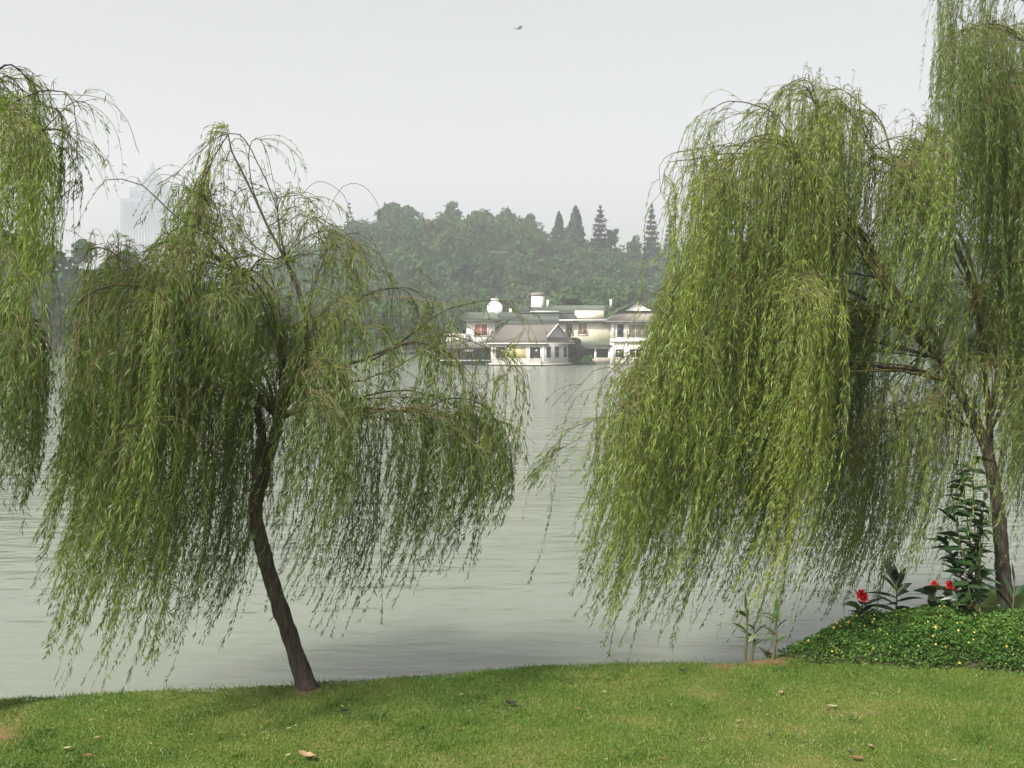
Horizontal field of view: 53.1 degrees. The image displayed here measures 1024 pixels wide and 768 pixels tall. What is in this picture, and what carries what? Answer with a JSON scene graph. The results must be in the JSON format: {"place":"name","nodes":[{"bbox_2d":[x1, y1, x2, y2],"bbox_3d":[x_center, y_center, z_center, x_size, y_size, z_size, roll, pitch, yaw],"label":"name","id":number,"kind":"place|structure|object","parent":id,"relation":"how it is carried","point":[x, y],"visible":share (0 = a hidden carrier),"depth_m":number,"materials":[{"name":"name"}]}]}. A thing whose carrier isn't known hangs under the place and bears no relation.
{"place":"outdoors","nodes":[
{"label":"outdoors","id":0,"kind":"place"},
{"bbox_2d":[0,243,1005,366],"bbox_3d":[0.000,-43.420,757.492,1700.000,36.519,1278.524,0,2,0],"label":"hill","id":1,"kind":"structure","parent":0,"point":[501,250],"depth_m":200.14,"materials":[{"name":"green plant"}]},
{"bbox_2d":[0,243,23,300],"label":"shore tree","id":2,"kind":"object","parent":1,"relation":"on","point":[4,280],"visible":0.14,"depth_m":146.30,"materials":[{"name":"green plant"}]},
{"bbox_2d":[0,230,43,353],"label":"shore tree","id":3,"kind":"object","parent":1,"relation":"on","point":[20,261],"visible":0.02,"depth_m":151.96,"materials":[{"name":"green plant"}]},
{"bbox_2d":[16,241,84,356],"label":"shore tree","id":4,"kind":"object","parent":1,"relation":"on","point":[63,276],"visible":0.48,"depth_m":147.96,"materials":[{"name":"green plant"}]},
{"bbox_2d":[65,238,96,343],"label":"shore tree","id":5,"kind":"object","parent":1,"relation":"on","point":[78,253],"visible":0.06,"depth_m":156.39,"materials":[{"name":"green plant"}]},
{"bbox_2d":[73,247,137,333],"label":"shore tree","id":6,"kind":"object","parent":1,"relation":"on","point":[124,256],"visible":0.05,"depth_m":153.38,"materials":[{"name":"green plant"}]},
{"bbox_2d":[120,161,179,275],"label":"skyscraper","id":7,"kind":"structure","parent":1,"relation":"on","point":[147,231],"depth_m":1143.83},
{"bbox_2d":[122,202,164,269],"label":"window","id":8,"kind":"structure","parent":7,"relation":"in","point":[144,234],"depth_m":1143.34,"materials":[{"name":"grey glass"}]},
{"bbox_2d":[161,276,222,355],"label":"shore tree","id":9,"kind":"object","parent":1,"relation":"on","point":[196,301],"visible":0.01,"depth_m":157.39,"materials":[{"name":"green plant"}]},
{"bbox_2d":[210,295,261,345],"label":"shore tree","id":10,"kind":"object","parent":1,"relation":"on","point":[231,312],"visible":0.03,"depth_m":163.52,"materials":[{"name":"green plant"}]},
{"bbox_2d":[247,298,315,348],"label":"shore tree","id":11,"kind":"object","parent":1,"relation":"on","point":[285,312],"visible":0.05,"depth_m":161.84,"materials":[{"name":"green plant"}]},
{"bbox_2d":[305,291,342,338],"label":"broadleaf tree","id":12,"kind":"object","parent":1,"relation":"on","point":[319,302],"visible":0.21,"depth_m":165.92,"materials":[{"name":"green plant"}]},
{"bbox_2d":[343,202,356,249],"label":"conifer tree","id":13,"kind":"object","parent":1,"relation":"on","point":[348,213],"visible":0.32,"depth_m":298.18,"materials":[{"name":"green plant"}]},
{"bbox_2d":[352,297,402,352],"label":"broadleaf tree","id":14,"kind":"object","parent":1,"relation":"on","point":[379,315],"visible":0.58,"depth_m":169.93,"materials":[{"name":"green plant"}]},
{"bbox_2d":[374,201,413,233],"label":"broadleaf tree","id":15,"kind":"object","parent":1,"relation":"on","point":[383,209],"visible":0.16,"depth_m":310.08,"materials":[{"name":"green plant"}]},
{"bbox_2d":[407,304,439,347],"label":"broadleaf tree","id":16,"kind":"object","parent":1,"relation":"on","point":[417,320],"visible":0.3,"depth_m":170.39,"materials":[{"name":"green plant"}]},
{"bbox_2d":[444,200,462,217],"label":"broadleaf tree","id":17,"kind":"object","parent":1,"relation":"on","point":[450,206],"visible":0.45,"depth_m":317.93,"materials":[{"name":"green plant"}]},
{"bbox_2d":[461,296,481,329],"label":"broadleaf tree","id":18,"kind":"object","parent":1,"relation":"on","point":[464,309],"visible":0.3,"depth_m":180.88,"materials":[{"name":"green plant"}]},
{"bbox_2d":[495,206,517,241],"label":"broadleaf tree","id":19,"kind":"object","parent":1,"relation":"on","point":[507,212],"visible":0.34,"depth_m":321.07,"materials":[{"name":"green plant"}]},
{"bbox_2d":[4,203,1014,350],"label":"hillside woodland","id":20,"kind":"object","parent":1,"relation":"on","point":[449,236],"visible":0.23,"depth_m":253.52,"materials":[{"name":"green plant"}]},
{"bbox_2d":[523,212,535,226],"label":"broadleaf tree","id":21,"kind":"object","parent":1,"relation":"on","point":[529,217],"visible":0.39,"depth_m":317.67,"materials":[{"name":"green plant"}]},
{"bbox_2d":[446,293,660,364],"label":"lakeside villa","id":22,"kind":"object","parent":1,"relation":"on","point":[595,331],"visible":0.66,"depth_m":158.58,"materials":[{"name":"white paint"}]},
{"bbox_2d":[474,323,487,336],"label":"window","id":23,"kind":"structure","parent":22,"relation":"in","point":[482,329],"depth_m":156.75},
{"bbox_2d":[566,324,571,337],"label":"climbing shrub","id":24,"kind":"object","parent":22,"relation":"attached to","point":[568,333],"visible":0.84,"depth_m":156.29,"materials":[{"name":"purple plant"}]},
{"bbox_2d":[564,322,573,334],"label":"window","id":25,"kind":"structure","parent":22,"relation":"in","point":[571,325],"depth_m":158.95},
{"bbox_2d":[577,322,587,334],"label":"window","id":26,"kind":"structure","parent":22,"relation":"in","point":[582,327],"depth_m":158.95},
{"bbox_2d":[615,348,624,358],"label":"window","id":27,"kind":"structure","parent":22,"relation":"in","point":[617,350],"depth_m":156.71,"materials":[{"name":"black glass"}]},
{"bbox_2d":[616,323,624,338],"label":"window","id":28,"kind":"structure","parent":22,"relation":"in","point":[620,327],"depth_m":156.56,"materials":[{"name":"grey glass"}]},
{"bbox_2d":[628,323,648,338],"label":"window","id":29,"kind":"structure","parent":22,"relation":"in","point":[635,328],"depth_m":156.56,"materials":[{"name":"beige glass"}]},
{"bbox_2d":[629,348,647,358],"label":"window","id":30,"kind":"structure","parent":22,"relation":"in","point":[632,349],"depth_m":156.71,"materials":[{"name":"black glass"}]},
{"bbox_2d":[550,211,564,256],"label":"cypress tree","id":31,"kind":"object","parent":1,"relation":"on","point":[557,230],"visible":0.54,"depth_m":297.63,"materials":[{"name":"green plant"}]},
{"bbox_2d":[545,286,594,304],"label":"broadleaf tree","id":32,"kind":"object","parent":1,"relation":"on","point":[569,295],"visible":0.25,"depth_m":181.15,"materials":[{"name":"green plant"}]},
{"bbox_2d":[563,205,587,248],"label":"cypress tree","id":33,"kind":"object","parent":1,"relation":"on","point":[573,231],"visible":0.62,"depth_m":295.04,"materials":[{"name":"green plant"}]},
{"bbox_2d":[586,206,611,255],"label":"layered conifer","id":34,"kind":"object","parent":1,"relation":"on","point":[599,236],"visible":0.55,"depth_m":293.80,"materials":[{"name":"green plant"}]},
{"bbox_2d":[607,228,619,252],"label":"broadleaf tree","id":35,"kind":"object","parent":1,"relation":"on","point":[613,236],"visible":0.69,"depth_m":298.01,"materials":[{"name":"green plant"}]},
{"bbox_2d":[609,284,646,311],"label":"broadleaf tree","id":36,"kind":"object","parent":1,"relation":"on","point":[628,295],"visible":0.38,"depth_m":184.08,"materials":[{"name":"green plant"}]},
{"bbox_2d":[626,234,643,259],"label":"broadleaf tree","id":37,"kind":"object","parent":1,"relation":"on","point":[633,246],"visible":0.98,"depth_m":293.78,"materials":[{"name":"green plant"}]},
{"bbox_2d":[641,204,660,278],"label":"layered conifer","id":38,"kind":"object","parent":1,"relation":"on","point":[650,241],"visible":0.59,"depth_m":289.93,"materials":[{"name":"green plant"}]},
{"bbox_2d":[661,216,675,262],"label":"layered conifer","id":39,"kind":"object","parent":1,"relation":"on","point":[668,236],"visible":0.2,"depth_m":292.15,"materials":[{"name":"green plant"}]},
{"bbox_2d":[839,273,881,303],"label":"bank tree","id":40,"kind":"object","parent":1,"relation":"on","point":[859,287],"visible":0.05,"depth_m":193.60,"materials":[{"name":"green plant"}]},
{"bbox_2d":[906,267,959,331],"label":"bank tree","id":41,"kind":"object","parent":1,"relation":"on","point":[915,268],"visible":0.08,"depth_m":196.95,"materials":[{"name":"green plant"}]},
{"bbox_2d":[963,275,1006,333],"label":"bank tree","id":42,"kind":"object","parent":1,"relation":"on","point":[983,295],"visible":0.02,"depth_m":196.03,"materials":[{"name":"green plant"}]},
{"bbox_2d":[0,363,1023,699],"bbox_3d":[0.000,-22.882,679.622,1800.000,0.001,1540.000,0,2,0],"label":"lake water","id":43,"kind":"structure","parent":0,"point":[494,611],"depth_m":12.47,"materials":[{"name":"grey liquid"}]},
{"bbox_2d":[438,342,490,364],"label":"covered gallery","id":44,"kind":"object","parent":43,"relation":"on","point":[475,348],"visible":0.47,"depth_m":152.19,"materials":[{"name":"grey wood"}]},
{"bbox_2d":[485,323,574,365],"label":"lake pavilion","id":45,"kind":"structure","parent":43,"relation":"on","point":[552,345],"depth_m":148.54,"materials":[{"name":"stone"}]},
{"bbox_2d":[495,346,506,358],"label":"window","id":46,"kind":"structure","parent":45,"relation":"in","point":[496,347],"depth_m":149.24,"materials":[{"name":"grey glass"}]},
{"bbox_2d":[509,346,526,358],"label":"window","id":47,"kind":"structure","parent":45,"relation":"in","point":[521,351],"depth_m":147.65,"materials":[{"name":"yellow glass"}]},
{"bbox_2d":[530,346,540,358],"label":"window","id":48,"kind":"structure","parent":45,"relation":"in","point":[536,355],"depth_m":146.53,"materials":[{"name":"grey glass"}]},
{"bbox_2d":[546,346,550,358],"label":"window","id":49,"kind":"structure","parent":45,"relation":"in","point":[548,348],"depth_m":146.96,"materials":[{"name":"grey glass"}]},
{"bbox_2d":[554,346,559,358],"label":"window","id":50,"kind":"structure","parent":45,"relation":"in","point":[556,348],"depth_m":149.35,"materials":[{"name":"grey glass"}]},
{"bbox_2d":[563,346,567,357],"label":"window","id":51,"kind":"structure","parent":45,"relation":"in","point":[565,348],"depth_m":152.04,"materials":[{"name":"grey glass"}]},
{"bbox_2d":[568,337,584,364],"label":"waterside tree","id":52,"kind":"object","parent":43,"relation":"in","point":[576,349],"visible":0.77,"depth_m":154.74,"materials":[{"name":"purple plant"}]},
{"bbox_2d":[580,354,596,364],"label":"waterside shrub","id":53,"kind":"object","parent":43,"relation":"in","point":[587,361],"visible":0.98,"depth_m":154.49,"materials":[{"name":"green plant"}]},
{"bbox_2d":[0,586,1023,767],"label":"lawn","id":54,"kind":"structure","parent":0,"point":[990,603],"depth_m":6.53,"materials":[{"name":"green plant"}]},
{"bbox_2d":[0,64,138,536],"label":"willow tree","id":55,"kind":"object","parent":54,"relation":"on","point":[21,364],"visible":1,"depth_m":5.83,"materials":[{"name":"green plant"}]},
{"bbox_2d":[29,119,547,698],"bbox_3d":[-1.755,0.378,7.632,3.367,4.498,4.342,-1,2,-26],"label":"willow tree","id":56,"kind":"object","parent":54,"relation":"on","point":[127,419],"visible":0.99,"depth_m":6.66,"materials":[{"name":"green plant"}]},
{"bbox_2d":[298,750,314,757],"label":"fallen leaf","id":57,"kind":"object","parent":54,"relation":"on","point":[306,754],"visible":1,"depth_m":5.93,"materials":[{"name":"beige plant"}]},
{"bbox_2d":[47,657,710,697],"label":"bank weeds","id":58,"kind":"object","parent":54,"relation":"on","point":[318,680],"visible":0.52,"depth_m":7.31,"materials":[{"name":"green plant"}]},
{"bbox_2d":[733,593,761,661],"bbox_3d":[1.798,1.854,7.832,0.233,0.540,0.119,0,2,0],"label":"leafy stalk","id":59,"kind":"object","parent":54,"relation":"on","point":[751,637],"visible":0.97,"depth_m":7.83,"materials":[{"name":"green plant"}]},
{"bbox_2d":[742,616,765,659],"bbox_3d":[1.863,1.952,7.871,0.228,0.343,0.120,0,2,0],"label":"leafy stalk","id":60,"kind":"object","parent":54,"relation":"on","point":[753,647],"visible":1,"depth_m":7.86,"materials":[{"name":"green plant"}]},
{"bbox_2d":[517,62,1023,661],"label":"willow tree","id":61,"kind":"object","parent":54,"relation":"on","point":[779,378],"visible":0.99,"depth_m":8.33,"materials":[{"name":"green plant"}]},
{"bbox_2d":[759,594,786,659],"bbox_3d":[2.024,1.869,7.881,0.247,0.507,0.120,0,2,0],"label":"leafy stalk","id":62,"kind":"object","parent":54,"relation":"on","point":[776,620],"visible":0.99,"depth_m":7.88,"materials":[{"name":"green plant"}]},
{"bbox_2d":[851,755,862,758],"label":"fallen leaf","id":63,"kind":"object","parent":54,"relation":"on","point":[856,757],"visible":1,"depth_m":5.91,"materials":[{"name":"brown plant"}]},
{"bbox_2d":[759,603,1023,672],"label":"ground cover","id":64,"kind":"object","parent":54,"relation":"on","point":[931,637],"visible":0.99,"depth_m":7.94,"materials":[{"name":"green plant"}]},
{"bbox_2d":[842,588,883,620],"bbox_3d":[2.987,1.916,8.706,0.354,0.310,0.240,2,3,41],"label":"canna lily","id":65,"kind":"object","parent":64,"relation":"on","point":[862,595],"visible":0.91,"depth_m":8.74,"materials":[{"name":"green plant"}]},
{"bbox_2d":[866,559,919,616],"bbox_3d":[3.379,1.807,8.978,0.522,0.507,0.230,0,2,0],"label":"broadleaf plant","id":66,"kind":"object","parent":64,"relation":"on","point":[894,574],"visible":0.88,"depth_m":9.03,"materials":[{"name":"green plant"}]},
{"bbox_2d":[914,580,946,609],"bbox_3d":[3.638,1.892,8.944,0.274,0.341,0.208,1,2,15],"label":"canna lily","id":67,"kind":"object","parent":64,"relation":"on","point":[930,591],"visible":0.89,"depth_m":8.95,"materials":[{"name":"green plant"}]},
{"bbox_2d":[934,581,975,610],"bbox_3d":[3.800,1.889,8.901,0.290,0.348,0.377,-1,2,-17],"label":"canna lily","id":68,"kind":"object","parent":64,"relation":"on","point":[948,592],"visible":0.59,"depth_m":8.91,"materials":[{"name":"green plant"}]},
{"bbox_2d":[925,456,1006,618],"bbox_3d":[3.769,1.342,8.615,0.762,1.468,0.548,-2,3,-41],"label":"oleander shrub","id":69,"kind":"object","parent":64,"relation":"on","point":[973,591],"visible":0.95,"depth_m":8.64,"materials":[{"name":"green plant"}]},
{"bbox_2d":[996,564,1023,612],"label":"broadleaf plant","id":70,"kind":"object","parent":64,"relation":"on","point":[1016,591],"visible":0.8,"depth_m":8.79,"materials":[{"name":"green plant"}]},
{"bbox_2d":[919,0,1023,529],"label":"willow tree","id":71,"kind":"object","parent":54,"relation":"on","point":[993,111],"visible":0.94,"depth_m":8.95,"materials":[{"name":"green plant"}]},
{"bbox_2d":[0,0,1023,287],"label":"sky","id":72,"kind":"structure","parent":0,"point":[422,105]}
]}

